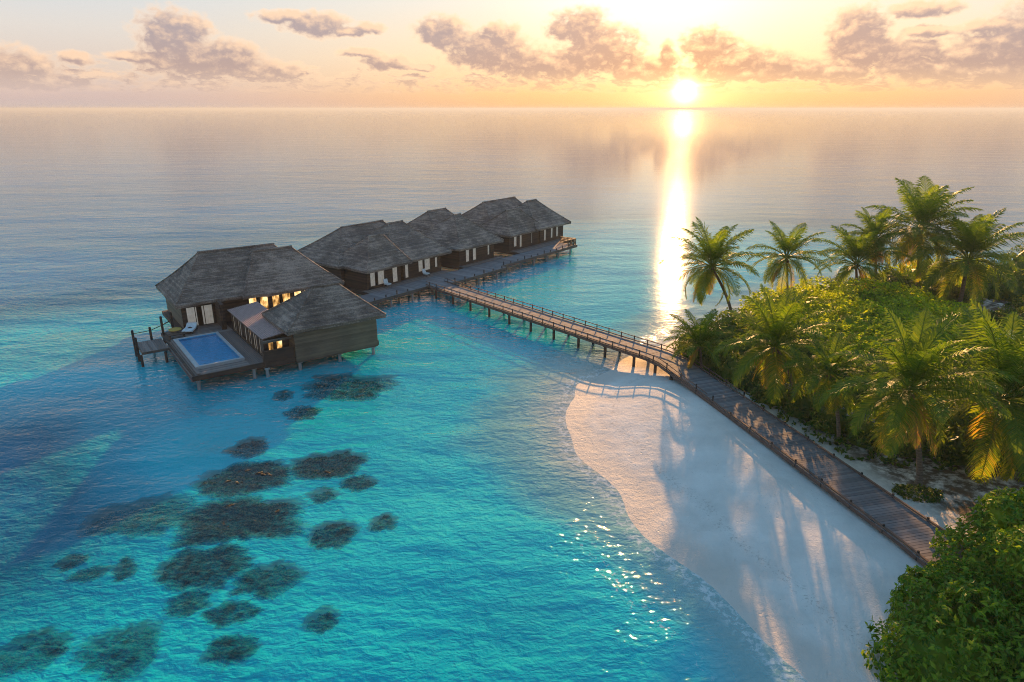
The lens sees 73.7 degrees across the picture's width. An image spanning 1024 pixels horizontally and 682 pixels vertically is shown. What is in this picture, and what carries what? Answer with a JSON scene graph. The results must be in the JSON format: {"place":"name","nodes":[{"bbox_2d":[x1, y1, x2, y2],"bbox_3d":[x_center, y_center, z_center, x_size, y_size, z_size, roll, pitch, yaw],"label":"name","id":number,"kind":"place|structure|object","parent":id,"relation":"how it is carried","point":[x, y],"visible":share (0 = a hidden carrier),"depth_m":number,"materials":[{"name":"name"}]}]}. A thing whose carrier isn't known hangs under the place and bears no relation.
{"place":"outdoors","nodes":[
{"label":"outdoors","id":0,"kind":"place"},
{"bbox_2d":[168,327,181,332],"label":"table","id":1,"kind":"object","parent":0,"point":[174,329],"visible":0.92,"depth_m":74.80,"materials":[{"name":"brown wood"}]},
{"bbox_2d":[0,267,899,665],"bbox_3d":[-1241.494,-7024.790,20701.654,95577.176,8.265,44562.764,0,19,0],"label":"seabed","id":2,"kind":"structure","parent":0,"point":[472,437],"depth_m":60.00,"materials":[{"name":"teal sand"}]},
{"bbox_2d":[0,632,89,677],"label":"coral head","id":3,"kind":"object","parent":2,"relation":"on","point":[38,654],"visible":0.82,"depth_m":33.64},
{"bbox_2d":[60,558,98,580],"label":"coral head","id":4,"kind":"object","parent":2,"relation":"on","point":[81,574],"visible":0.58,"depth_m":39.98},
{"bbox_2d":[79,571,116,581],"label":"coral head","id":5,"kind":"object","parent":2,"relation":"on","point":[92,577],"visible":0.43,"depth_m":39.09},
{"bbox_2d":[79,626,163,681],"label":"coral head","id":6,"kind":"object","parent":2,"relation":"on","point":[131,656],"visible":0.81,"depth_m":33.48},
{"bbox_2d":[117,561,137,581],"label":"coral head","id":7,"kind":"object","parent":2,"relation":"on","point":[129,569],"visible":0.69,"depth_m":39.50},
{"bbox_2d":[71,500,202,566],"bbox_3d":[-24.173,12.255,45.105,8.621,2.011,6.641,0,19,0],"label":"coral head","id":8,"kind":"object","parent":2,"relation":"on","point":[153,519],"visible":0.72,"depth_m":44.47},
{"bbox_2d":[169,595,218,621],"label":"coral head","id":9,"kind":"object","parent":2,"relation":"on","point":[188,606],"visible":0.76,"depth_m":36.69},
{"bbox_2d":[157,548,260,618],"bbox_3d":[-17.697,13.791,39.979,6.541,1.860,5.320,0,19,0],"label":"coral head","id":10,"kind":"object","parent":2,"relation":"on","point":[192,574],"visible":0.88,"depth_m":39.11},
{"bbox_2d":[205,606,260,653],"bbox_3d":[-14.684,15.145,36.247,3.126,1.812,2.774,-17,25,-41],"label":"coral head","id":11,"kind":"object","parent":2,"relation":"on","point":[231,615],"visible":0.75,"depth_m":35.71},
{"bbox_2d":[205,639,261,672],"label":"coral head","id":12,"kind":"object","parent":2,"relation":"on","point":[227,653],"visible":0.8,"depth_m":33.45},
{"bbox_2d":[170,501,308,564],"bbox_3d":[-17.664,11.952,44.529,9.538,1.460,6.250,-3,19,-9],"label":"coral head","id":13,"kind":"object","parent":2,"relation":"on","point":[219,526],"visible":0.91,"depth_m":43.48},
{"bbox_2d":[190,462,294,510],"bbox_3d":[-18.985,10.296,49.316,7.796,1.459,5.723,-11,22,-30],"label":"coral head","id":14,"kind":"object","parent":2,"relation":"on","point":[241,484],"visible":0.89,"depth_m":48.23},
{"bbox_2d":[221,440,273,474],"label":"coral head","id":15,"kind":"object","parent":2,"relation":"on","point":[246,452],"visible":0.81,"depth_m":52.86},
{"bbox_2d":[232,564,306,612],"bbox_3d":[-13.613,14.091,38.836,4.688,1.551,4.072,0,19,0],"label":"coral head","id":16,"kind":"object","parent":2,"relation":"on","point":[274,583],"visible":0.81,"depth_m":38.36},
{"bbox_2d":[155,243,385,398],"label":"overwater villa","id":17,"kind":"object","parent":2,"relation":"on","point":[266,307],"visible":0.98,"depth_m":72.48,"materials":[{"name":"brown wood"}]},
{"bbox_2d":[131,312,173,366],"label":"swimming jetty","id":18,"kind":"object","parent":17,"relation":"attached to","point":[151,345],"visible":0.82,"depth_m":71.76,"materials":[{"name":"brown wood"}]},
{"bbox_2d":[167,332,185,339],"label":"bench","id":19,"kind":"object","parent":17,"relation":"on","point":[175,334],"visible":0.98,"depth_m":73.27,"materials":[{"name":"brown wood"}]},
{"bbox_2d":[182,322,197,333],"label":"sun lounger","id":20,"kind":"object","parent":17,"relation":"on","point":[193,325],"visible":0.96,"depth_m":75.63,"materials":[{"name":"white fabric"}]},
{"bbox_2d":[185,304,214,325],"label":"window","id":21,"kind":"structure","parent":17,"relation":"in","point":[207,310],"depth_m":77.50,"materials":[{"name":"white glass"}]},
{"bbox_2d":[231,314,237,333],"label":"window","id":22,"kind":"structure","parent":17,"relation":"in","point":[233,318],"depth_m":75.49,"materials":[{"name":"grey glass"}]},
{"bbox_2d":[236,318,242,337],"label":"window","id":23,"kind":"structure","parent":17,"relation":"in","point":[238,322],"depth_m":74.04,"materials":[{"name":"grey glass"}]},
{"bbox_2d":[241,323,247,342],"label":"window","id":24,"kind":"structure","parent":17,"relation":"in","point":[243,331],"depth_m":72.54,"materials":[{"name":"grey glass"}]},
{"bbox_2d":[246,327,252,346],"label":"window","id":25,"kind":"structure","parent":17,"relation":"in","point":[249,336],"depth_m":71.23,"materials":[{"name":"grey glass"}]},
{"bbox_2d":[251,331,257,351],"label":"window","id":26,"kind":"structure","parent":17,"relation":"in","point":[254,338],"depth_m":69.80,"materials":[{"name":"grey glass"}]},
{"bbox_2d":[248,297,269,308],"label":"window","id":27,"kind":"structure","parent":17,"relation":"in","point":[264,301],"depth_m":81.22,"materials":[{"name":"yellow glass"}]},
{"bbox_2d":[257,336,261,354],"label":"window","id":28,"kind":"structure","parent":17,"relation":"in","point":[258,339],"depth_m":68.56,"materials":[{"name":"grey glass"}]},
{"bbox_2d":[268,340,282,349],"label":"window","id":29,"kind":"structure","parent":17,"relation":"in","point":[279,343],"depth_m":68.06,"materials":[{"name":"yellow glass"}]},
{"bbox_2d":[271,293,290,306],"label":"window","id":30,"kind":"structure","parent":17,"relation":"in","point":[275,299],"depth_m":82.30,"materials":[{"name":"yellow glass"}]},
{"bbox_2d":[275,392,298,416],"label":"coral head","id":31,"kind":"object","parent":2,"relation":"on","point":[285,396],"visible":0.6,"depth_m":62.76},
{"bbox_2d":[286,410,326,422],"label":"coral head","id":32,"kind":"object","parent":2,"relation":"on","point":[303,415],"visible":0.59,"depth_m":59.48},
{"bbox_2d":[307,491,337,505],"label":"coral head","id":33,"kind":"object","parent":2,"relation":"on","point":[323,498],"visible":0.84,"depth_m":46.89},
{"bbox_2d":[306,611,339,634],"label":"coral head","id":34,"kind":"object","parent":2,"relation":"on","point":[324,623],"visible":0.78,"depth_m":35.53},
{"bbox_2d":[291,451,373,489],"bbox_3d":[-13.708,9.612,51.124,6.292,1.279,4.946,0,19,0],"label":"coral head","id":35,"kind":"object","parent":2,"relation":"on","point":[346,467],"visible":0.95,"depth_m":50.37},
{"bbox_2d":[309,523,359,550],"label":"coral head","id":36,"kind":"object","parent":2,"relation":"on","point":[336,536],"visible":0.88,"depth_m":42.48},
{"bbox_2d":[298,378,399,412],"bbox_3d":[-15.591,5.228,65.407,11.343,1.910,8.345,0,19,0],"label":"coral head","id":37,"kind":"object","parent":2,"relation":"on","point":[341,390],"visible":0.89,"depth_m":64.81},
{"bbox_2d":[341,479,377,494],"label":"coral head","id":38,"kind":"object","parent":2,"relation":"on","point":[358,486],"visible":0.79,"depth_m":48.31},
{"bbox_2d":[297,220,451,294],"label":"overwater villa","id":39,"kind":"object","parent":2,"relation":"on","point":[364,258],"visible":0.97,"depth_m":96.94,"materials":[{"name":"grey wood"}]},
{"bbox_2d":[370,270,384,286],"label":"window","id":40,"kind":"structure","parent":39,"relation":"in","point":[381,274],"depth_m":94.06,"materials":[{"name":"white glass"}]},
{"bbox_2d":[383,278,390,287],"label":"porch chair","id":41,"kind":"object","parent":39,"relation":"on","point":[385,281],"visible":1,"depth_m":94.47,"materials":[{"name":"white fabric"}]},
{"bbox_2d":[392,267,398,282],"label":"window","id":42,"kind":"structure","parent":39,"relation":"in","point":[394,270],"depth_m":96.50,"materials":[{"name":"white glass"}]},
{"bbox_2d":[405,264,408,278],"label":"window","id":43,"kind":"structure","parent":39,"relation":"in","point":[406,266],"depth_m":98.84,"materials":[{"name":"white glass"}]},
{"bbox_2d":[418,258,430,271],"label":"window","id":44,"kind":"structure","parent":39,"relation":"in","point":[427,264],"depth_m":101.60,"materials":[{"name":"white glass"}]},
{"bbox_2d":[422,268,429,275],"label":"porch chair","id":45,"kind":"object","parent":39,"relation":"on","point":[424,272],"visible":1,"depth_m":100.45,"materials":[{"name":"white fabric"}]},
{"bbox_2d":[435,257,437,267],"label":"window","id":46,"kind":"structure","parent":39,"relation":"in","point":[436,258],"depth_m":103.38,"materials":[{"name":"white glass"}]},
{"bbox_2d":[370,515,397,531],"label":"coral head","id":47,"kind":"object","parent":2,"relation":"on","point":[386,523],"visible":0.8,"depth_m":43.90},
{"bbox_2d":[407,207,504,269],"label":"overwater villa","id":48,"kind":"object","parent":2,"relation":"on","point":[467,242],"visible":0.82,"depth_m":109.75,"materials":[{"name":"grey wood"}]},
{"bbox_2d":[466,250,469,261],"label":"window","id":49,"kind":"structure","parent":48,"relation":"in","point":[467,251],"depth_m":108.37,"materials":[{"name":"white glass"}]},
{"bbox_2d":[473,248,476,260],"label":"window","id":50,"kind":"structure","parent":48,"relation":"in","point":[475,249],"depth_m":109.60,"materials":[{"name":"white glass"}]},
{"bbox_2d":[487,245,489,254],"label":"window","id":51,"kind":"structure","parent":48,"relation":"in","point":[488,246],"depth_m":112.08,"materials":[{"name":"white glass"}]},
{"bbox_2d":[359,243,576,306],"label":"villa walkway","id":52,"kind":"structure","parent":2,"relation":"on","point":[478,271],"depth_m":102.26,"materials":[{"name":"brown wood"}]},
{"bbox_2d":[462,196,575,254],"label":"overwater villa","id":53,"kind":"object","parent":2,"relation":"on","point":[516,225],"visible":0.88,"depth_m":123.78,"materials":[{"name":"grey wood"}]},
{"bbox_2d":[514,237,516,246],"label":"window","id":54,"kind":"structure","parent":53,"relation":"in","point":[515,238],"depth_m":119.74,"materials":[{"name":"white glass"}]},
{"bbox_2d":[426,278,969,572],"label":"boardwalk","id":55,"kind":"structure","parent":2,"relation":"on","point":[907,528],"depth_m":52.67,"materials":[{"name":"brown wood"}]},
{"bbox_2d":[0,109,1023,681],"bbox_3d":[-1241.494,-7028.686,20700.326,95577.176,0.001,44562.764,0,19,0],"label":"sea","id":56,"kind":"structure","parent":0,"point":[110,219],"depth_m":88.75,"materials":[{"name":"liquid"}]},
{"bbox_2d":[502,270,1023,681],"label":"beach","id":57,"kind":"structure","parent":0,"point":[731,550],"depth_m":44.07,"materials":[{"name":"beige sand"}]},
{"bbox_2d":[664,309,736,370],"bbox_3d":[17.917,0.160,64.880,7.040,6.934,7.132,0,19,0],"label":"palm tree","id":58,"kind":"object","parent":57,"relation":"on","point":[701,334],"visible":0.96,"depth_m":64.27,"materials":[{"name":"green plant"}]},
{"bbox_2d":[659,217,766,314],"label":"palm tree","id":59,"kind":"object","parent":57,"relation":"on","point":[713,251],"visible":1,"depth_m":74.62,"materials":[{"name":"green plant"}]},
{"bbox_2d":[713,283,846,404],"bbox_3d":[21.428,1.041,54.596,10.026,10.941,9.363,8,21,23],"label":"palm tree","id":60,"kind":"object","parent":57,"relation":"on","point":[784,326],"visible":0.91,"depth_m":53.34,"materials":[{"name":"green plant"}]},
{"bbox_2d":[745,221,832,295],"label":"palm tree","id":61,"kind":"object","parent":57,"relation":"on","point":[785,245],"visible":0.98,"depth_m":79.69,"materials":[{"name":"green plant"}]},
{"bbox_2d":[779,332,883,442],"bbox_3d":[23.252,3.568,50.410,7.056,9.155,6.798,0,19,0],"label":"palm tree","id":62,"kind":"object","parent":57,"relation":"on","point":[829,379],"visible":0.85,"depth_m":49.27,"materials":[{"name":"green plant"}]},
{"bbox_2d":[672,307,1023,482],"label":"undergrowth","id":63,"kind":"object","parent":57,"relation":"on","point":[954,451],"visible":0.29,"depth_m":54.84,"materials":[{"name":"green plant"}]},
{"bbox_2d":[812,225,913,290],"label":"palm tree","id":64,"kind":"object","parent":57,"relation":"on","point":[856,249],"visible":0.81,"depth_m":87.10,"materials":[{"name":"green plant"}]},
{"bbox_2d":[737,275,991,368],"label":"shrub","id":65,"kind":"object","parent":57,"relation":"on","point":[856,308],"visible":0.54,"depth_m":75.44,"materials":[{"name":"green plant"}]},
{"bbox_2d":[834,207,913,287],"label":"palm tree","id":66,"kind":"object","parent":57,"relation":"on","point":[878,222],"visible":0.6,"depth_m":88.15,"materials":[{"name":"green plant"}]},
{"bbox_2d":[842,269,923,292],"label":"shrub","id":67,"kind":"object","parent":57,"relation":"on","point":[893,278],"visible":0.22,"depth_m":93.27,"materials":[{"name":"green plant"}]},
{"bbox_2d":[883,258,948,282],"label":"shrub","id":68,"kind":"object","parent":57,"relation":"on","point":[910,271],"visible":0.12,"depth_m":98.28,"materials":[{"name":"green plant"}]},
{"bbox_2d":[891,483,944,502],"bbox_3d":[26.613,10.013,44.575,3.289,1.271,2.772,0,19,0],"label":"plant","id":69,"kind":"object","parent":57,"relation":"on","point":[909,487],"visible":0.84,"depth_m":44.22,"materials":[{"name":"green plant"}]},
{"bbox_2d":[820,307,1022,485],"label":"palm tree","id":70,"kind":"object","parent":57,"relation":"on","point":[907,362],"visible":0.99,"depth_m":42.57,"materials":[{"name":"green plant"}]},
{"bbox_2d":[861,176,989,285],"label":"palm tree","id":71,"kind":"object","parent":57,"relation":"on","point":[920,207],"visible":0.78,"depth_m":86.95,"materials":[{"name":"green plant"}]},
{"bbox_2d":[861,486,1023,681],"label":"bush","id":72,"kind":"object","parent":57,"relation":"on","point":[965,623],"visible":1,"depth_m":31.63,"materials":[{"name":"green plant"}]},
{"bbox_2d":[904,276,984,305],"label":"shrub","id":73,"kind":"object","parent":57,"relation":"on","point":[951,297],"visible":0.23,"depth_m":88.29,"materials":[{"name":"green plant"}]},
{"bbox_2d":[889,299,1023,484],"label":"palm tree","id":74,"kind":"object","parent":57,"relation":"on","point":[1006,356],"visible":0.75,"depth_m":44.46,"materials":[{"name":"green plant"}]},
{"bbox_2d":[903,208,1023,306],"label":"palm tree","id":75,"kind":"object","parent":57,"relation":"on","point":[974,240],"visible":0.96,"depth_m":83.24,"materials":[{"name":"green plant"}]},
{"bbox_2d":[933,253,1003,291],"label":"shrub","id":76,"kind":"object","parent":57,"relation":"on","point":[969,275],"visible":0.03,"depth_m":94.49,"materials":[{"name":"green plant"}]},
{"bbox_2d":[971,268,1023,304],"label":"shrub","id":77,"kind":"object","parent":57,"relation":"on","point":[1005,294],"visible":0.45,"depth_m":89.74,"materials":[{"name":"green plant"}]},
{"bbox_2d":[982,306,1023,329],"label":"shrub","id":78,"kind":"object","parent":57,"relation":"on","point":[1008,310],"visible":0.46,"depth_m":78.67,"materials":[{"name":"green plant"}]},
{"bbox_2d":[987,242,1023,277],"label":"shrub","id":79,"kind":"object","parent":57,"relation":"on","point":[1021,253],"visible":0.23,"depth_m":96.76,"materials":[{"name":"green plant"}]},
{"bbox_2d":[1002,296,1023,308],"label":"shrub","id":80,"kind":"object","parent":57,"relation":"on","point":[1019,303],"visible":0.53,"depth_m":84.50,"materials":[{"name":"green plant"}]}
]}

